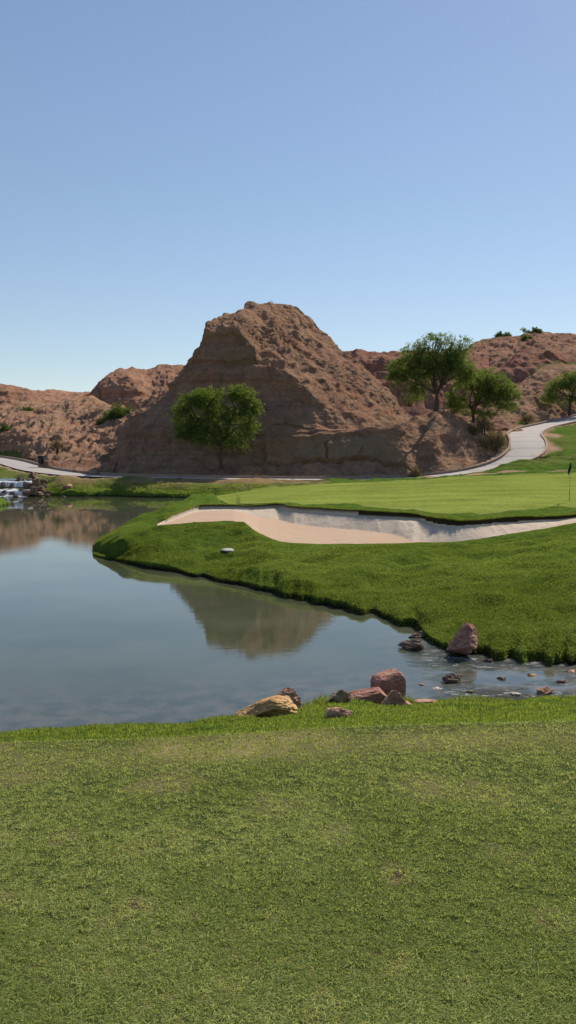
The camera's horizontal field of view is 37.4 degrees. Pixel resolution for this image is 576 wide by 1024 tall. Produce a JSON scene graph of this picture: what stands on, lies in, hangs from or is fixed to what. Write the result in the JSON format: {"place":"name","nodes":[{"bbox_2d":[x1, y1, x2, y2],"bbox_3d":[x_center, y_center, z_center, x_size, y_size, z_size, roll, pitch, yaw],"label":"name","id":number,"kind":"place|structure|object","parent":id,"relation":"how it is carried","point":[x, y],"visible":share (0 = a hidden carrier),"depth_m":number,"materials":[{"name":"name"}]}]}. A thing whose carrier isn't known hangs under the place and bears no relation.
{"place":"outdoors","nodes":[
{"label":"outdoors","id":0,"kind":"place"},
{"bbox_2d":[0,478,48,480],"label":"stream water","id":1,"kind":"structure","parent":0,"point":[8,479],"depth_m":69.43,"materials":[{"name":"white liquid"}]},
{"bbox_2d":[0,383,59,404],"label":"bluff","id":2,"kind":"structure","parent":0,"point":[11,394],"depth_m":179.99,"materials":[{"name":"brown stone"}]},
{"bbox_2d":[33,389,89,400],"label":"plateau","id":3,"kind":"structure","parent":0,"point":[56,395],"depth_m":276.45,"materials":[{"name":"brown stone"}]},
{"bbox_2d":[0,389,183,478],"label":"slope","id":4,"kind":"structure","parent":0,"point":[88,444],"depth_m":111.14,"materials":[{"name":"brown stone"}]},
{"bbox_2d":[0,422,13,431],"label":"desert bush","id":5,"kind":"object","parent":4,"relation":"on","point":[4,427],"visible":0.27,"depth_m":126.96,"materials":[{"name":"green plant"}]},
{"bbox_2d":[19,406,35,410],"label":"desert bush","id":6,"kind":"object","parent":4,"relation":"on","point":[26,408],"visible":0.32,"depth_m":146.81,"materials":[{"name":"green plant"}]},
{"bbox_2d":[37,456,44,465],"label":"litter bin","id":7,"kind":"object","parent":4,"relation":"on","point":[40,459],"visible":0.98,"depth_m":79.41,"materials":[{"name":"black plastic"}]},
{"bbox_2d":[47,437,65,451],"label":"desert bush","id":8,"kind":"object","parent":4,"relation":"on","point":[54,445],"visible":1,"depth_m":91.62,"materials":[{"name":"green plant"}]},
{"bbox_2d":[94,415,104,424],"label":"desert bush","id":9,"kind":"object","parent":4,"relation":"on","point":[97,420],"visible":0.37,"depth_m":111.91,"materials":[{"name":"green plant"}]},
{"bbox_2d":[96,401,135,423],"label":"desert bush","id":10,"kind":"object","parent":4,"relation":"on","point":[117,411],"visible":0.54,"depth_m":110.47,"materials":[{"name":"green plant"}]},
{"bbox_2d":[84,364,183,408],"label":"round hill","id":11,"kind":"structure","parent":0,"point":[134,387],"depth_m":160.27,"materials":[{"name":"brown stone"}]},
{"bbox_2d":[109,301,419,475],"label":"hill","id":12,"kind":"structure","parent":0,"point":[330,408],"depth_m":78.05,"materials":[{"name":"brown stone"}]},
{"bbox_2d":[167,383,265,469],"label":"mesquite tree","id":13,"kind":"object","parent":12,"relation":"on","point":[205,399],"visible":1,"depth_m":71.31,"materials":[{"name":"green plant"}]},
{"bbox_2d":[0,496,575,732],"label":"pond water","id":14,"kind":"structure","parent":0,"point":[87,637],"depth_m":13.95,"materials":[{"name":"blue liquid"}]},
{"bbox_2d":[0,481,31,496],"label":"waterfall","id":15,"kind":"structure","parent":14,"relation":"on","point":[16,484],"depth_m":64.89,"materials":[{"name":"white liquid"}]},
{"bbox_2d":[398,640,423,650],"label":"boulder","id":16,"kind":"object","parent":14,"relation":"in","point":[408,645],"visible":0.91,"depth_m":13.59,"materials":[{"name":"grey stone"}]},
{"bbox_2d":[408,631,423,637],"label":"boulder","id":17,"kind":"object","parent":14,"relation":"on","point":[419,634],"visible":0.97,"depth_m":14.48,"materials":[{"name":"stone"}]},
{"bbox_2d":[442,673,462,682],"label":"stream stone","id":18,"kind":"object","parent":14,"relation":"on","point":[451,678],"visible":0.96,"depth_m":11.64,"materials":[{"name":"stone"}]},
{"bbox_2d":[510,692,520,695],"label":"stream stone","id":19,"kind":"object","parent":14,"relation":"on","point":[516,693],"visible":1,"depth_m":11.01,"materials":[{"name":"white stone"}]},
{"bbox_2d":[536,686,553,694],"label":"stream stone","id":20,"kind":"object","parent":14,"relation":"on","point":[544,690],"visible":1,"depth_m":11.09,"materials":[{"name":"brown stone"}]},
{"bbox_2d":[556,679,567,682],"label":"stream stone","id":21,"kind":"object","parent":14,"relation":"on","point":[561,681],"visible":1,"depth_m":11.61,"materials":[{"name":"stone"}]},
{"bbox_2d":[0,719,575,1023],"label":"lawn","id":22,"kind":"structure","parent":0,"point":[296,781],"depth_m":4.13,"materials":[{"name":"green plant"}]},
{"bbox_2d":[0,421,575,665],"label":"rough ground","id":23,"kind":"structure","parent":0,"point":[559,456],"depth_m":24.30,"materials":[{"name":"green plant"}]},
{"bbox_2d":[22,490,30,495],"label":"cascade rock","id":24,"kind":"object","parent":23,"relation":"on","point":[25,492],"visible":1,"depth_m":62.89,"materials":[{"name":"brown stone"}]},
{"bbox_2d":[23,481,31,488],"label":"cascade rock","id":25,"kind":"object","parent":23,"relation":"on","point":[26,485],"visible":0.86,"depth_m":65.27,"materials":[{"name":"brown stone"}]},
{"bbox_2d":[29,486,36,494],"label":"cascade rock","id":26,"kind":"object","parent":23,"relation":"on","point":[33,490],"visible":0.93,"depth_m":63.68,"materials":[{"name":"brown stone"}]},
{"bbox_2d":[28,472,38,478],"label":"cascade rock","id":27,"kind":"object","parent":23,"relation":"on","point":[32,475],"visible":0.73,"depth_m":68.17,"materials":[{"name":"brown stone"}]},
{"bbox_2d":[32,478,40,486],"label":"cascade rock","id":28,"kind":"object","parent":23,"relation":"on","point":[36,482],"visible":0.79,"depth_m":65.39,"materials":[{"name":"brown stone"}]},
{"bbox_2d":[37,485,45,491],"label":"cascade rock","id":29,"kind":"object","parent":23,"relation":"on","point":[41,488],"visible":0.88,"depth_m":64.50,"materials":[{"name":"brown stone"}]},
{"bbox_2d":[40,479,47,484],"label":"cascade rock","id":30,"kind":"object","parent":23,"relation":"on","point":[42,481],"visible":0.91,"depth_m":66.43,"materials":[{"name":"brown stone"}]},
{"bbox_2d":[63,483,72,488],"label":"bank stone","id":31,"kind":"object","parent":23,"relation":"on","point":[67,486],"visible":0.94,"depth_m":64.86,"materials":[{"name":"brown stone"}]},
{"bbox_2d":[0,482,269,496],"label":"shore grass","id":32,"kind":"structure","parent":23,"relation":"on","point":[154,492],"depth_m":63.34,"materials":[{"name":"green plant"}]},
{"bbox_2d":[221,548,233,552],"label":"stone","id":33,"kind":"object","parent":23,"relation":"on","point":[224,550],"visible":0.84,"depth_m":23.61,"materials":[{"name":"white stone"}]},
{"bbox_2d":[157,504,575,543],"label":"sand bunker","id":34,"kind":"object","parent":23,"relation":"in","point":[281,522],"visible":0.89,"depth_m":27.54},
{"bbox_2d":[216,472,575,513],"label":"putting green","id":35,"kind":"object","parent":23,"relation":"on","point":[480,494],"visible":0.91,"depth_m":42.08,"materials":[{"name":"green plant"}]},
{"bbox_2d":[568,462,570,500],"bbox_3d":[12.051,-1.231,36.500,0.153,1.793,0.087,0,4,0],"label":"golf flag","id":36,"kind":"object","parent":35,"relation":"on","point":[569,470],"visible":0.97,"depth_m":36.45,"materials":[{"name":"paint"}]},
{"bbox_2d":[406,465,424,476],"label":"desert bush","id":37,"kind":"object","parent":23,"relation":"on","point":[415,474],"visible":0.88,"depth_m":68.86,"materials":[{"name":"green plant"}]},
{"bbox_2d":[446,623,477,654],"bbox_3d":[2.692,1.948,13.144,0.509,0.487,0.407,0,4,0],"label":"boulder","id":38,"kind":"object","parent":23,"relation":"on","point":[464,640],"visible":1,"depth_m":13.04,"materials":[{"name":"brown stone"}]},
{"bbox_2d":[479,424,508,451],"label":"desert bush","id":39,"kind":"object","parent":23,"relation":"on","point":[498,442],"visible":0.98,"depth_m":76.44,"materials":[{"name":"green plant"}]},
{"bbox_2d":[0,414,575,479],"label":"cart path","id":40,"kind":"structure","parent":0,"point":[530,437],"depth_m":73.71,"materials":[{"name":"concrete"}]},
{"bbox_2d":[0,0,575,391],"label":"sky","id":41,"kind":"structure","parent":0,"point":[389,173],"materials":[{"name":"blue"}]},
{"bbox_2d":[0,692,575,742],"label":"grass bank","id":42,"kind":"structure","parent":0,"point":[369,712],"depth_m":7.26,"materials":[{"name":"green plant"}]},
{"bbox_2d":[236,695,297,717],"bbox_3d":[-0.238,2.078,9.032,0.687,0.262,0.412,0,4,0],"label":"boulder","id":43,"kind":"object","parent":42,"relation":"on","point":[276,705],"visible":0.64,"depth_m":8.91,"materials":[{"name":"beige stone"}]},
{"bbox_2d":[276,688,301,707],"bbox_3d":[0.009,2.317,10.519,0.324,0.278,0.212,3,5,34],"label":"boulder","id":44,"kind":"object","parent":42,"relation":"on","point":[295,698],"visible":0.61,"depth_m":10.46,"materials":[{"name":"stone"}]},
{"bbox_2d":[326,690,351,702],"bbox_3d":[0.599,2.177,10.000,0.273,0.208,0.239,-2,4,-22],"label":"boulder","id":45,"kind":"object","parent":42,"relation":"on","point":[341,696],"visible":0.82,"depth_m":9.94,"materials":[{"name":"grey stone"}]},
{"bbox_2d":[326,707,352,717],"bbox_3d":[0.433,1.714,7.216,0.231,0.123,0.139,0,4,0],"label":"boulder","id":46,"kind":"object","parent":42,"relation":"on","point":[334,712],"visible":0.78,"depth_m":7.17,"materials":[{"name":"stone"}]},
{"bbox_2d":[350,687,386,703],"bbox_3d":[0.969,2.281,10.508,0.530,0.212,0.292,0,4,0],"label":"boulder","id":47,"kind":"object","parent":42,"relation":"on","point":[376,694],"visible":0.56,"depth_m":10.42,"materials":[{"name":"brown stone"}]},
{"bbox_2d":[370,668,405,697],"bbox_3d":[1.295,2.224,10.977,0.403,0.382,0.363,-1,4,-14],"label":"boulder","id":48,"kind":"object","parent":42,"relation":"on","point":[387,681],"visible":0.62,"depth_m":10.84,"materials":[{"name":"stone"}]},
{"bbox_2d":[381,690,411,705],"bbox_3d":[1.210,2.077,9.430,0.381,0.249,0.280,3,5,35],"label":"boulder","id":49,"kind":"object","parent":42,"relation":"on","point":[395,697],"visible":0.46,"depth_m":9.35,"materials":[{"name":"stone"}]},
{"bbox_2d":[414,699,436,703],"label":"flat stone","id":50,"kind":"object","parent":42,"relation":"on","point":[424,700],"visible":0.61,"depth_m":10.56,"materials":[{"name":"stone"}]},
{"bbox_2d":[163,502,575,521],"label":"lip grass","id":51,"kind":"structure","parent":0,"point":[452,518],"depth_m":28.63,"materials":[{"name":"green plant"}]},
{"bbox_2d":[344,349,488,416],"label":"red bluff","id":52,"kind":"structure","parent":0,"point":[375,363],"depth_m":136.38,"materials":[{"name":"brown stone"}]},
{"bbox_2d":[399,410,523,472],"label":"mound","id":53,"kind":"object","parent":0,"point":[439,441],"visible":0.45,"depth_m":75.91,"materials":[{"name":"brown stone"}]},
{"bbox_2d":[395,392,425,406],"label":"desert bush","id":54,"kind":"object","parent":53,"relation":"on","point":[403,400],"visible":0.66,"depth_m":81.64,"materials":[{"name":"green plant"}]},
{"bbox_2d":[384,331,479,411],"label":"mesquite tree","id":55,"kind":"object","parent":53,"relation":"on","point":[455,361],"visible":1,"depth_m":78.48,"materials":[{"name":"green plant"}]},
{"bbox_2d":[467,421,481,435],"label":"desert bush","id":56,"kind":"object","parent":53,"relation":"on","point":[471,429],"visible":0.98,"depth_m":78.00,"materials":[{"name":"green plant"}]},
{"bbox_2d":[441,367,524,422],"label":"mesquite tree","id":57,"kind":"object","parent":53,"relation":"on","point":[498,390],"visible":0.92,"depth_m":82.64,"materials":[{"name":"green plant"}]},
{"bbox_2d":[471,413,495,434],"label":"desert bush","id":58,"kind":"object","parent":53,"relation":"on","point":[483,423],"visible":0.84,"depth_m":80.44,"materials":[{"name":"green plant"}]},
{"bbox_2d":[445,349,575,418],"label":"spur","id":59,"kind":"structure","parent":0,"point":[520,367],"depth_m":131.01,"materials":[{"name":"brown stone"}]},
{"bbox_2d":[458,332,575,375],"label":"hill","id":60,"kind":"structure","parent":0,"point":[499,351],"depth_m":198.38,"materials":[{"name":"brown stone"}]},
{"bbox_2d":[494,330,503,336],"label":"desert bush","id":61,"kind":"object","parent":60,"relation":"on","point":[499,334],"visible":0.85,"depth_m":214.22,"materials":[{"name":"green plant"}]},
{"bbox_2d":[519,333,533,340],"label":"desert bush","id":62,"kind":"object","parent":60,"relation":"on","point":[525,337],"visible":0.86,"depth_m":209.10,"materials":[{"name":"green plant"}]},
{"bbox_2d":[529,327,542,332],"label":"desert bush","id":63,"kind":"object","parent":60,"relation":"on","point":[536,330],"visible":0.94,"depth_m":215.98,"materials":[{"name":"green plant"}]},
{"bbox_2d":[467,360,575,430],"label":"spur","id":64,"kind":"structure","parent":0,"point":[532,385],"depth_m":105.90,"materials":[{"name":"brown stone"}]},
{"bbox_2d":[520,414,535,423],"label":"desert bush","id":65,"kind":"object","parent":64,"relation":"on","point":[526,418],"visible":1,"depth_m":97.39,"materials":[{"name":"green plant"}]},
{"bbox_2d":[539,369,575,415],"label":"mesquite tree","id":66,"kind":"object","parent":64,"relation":"on","point":[565,384],"visible":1,"depth_m":104.05,"materials":[{"name":"green plant"}]}
]}

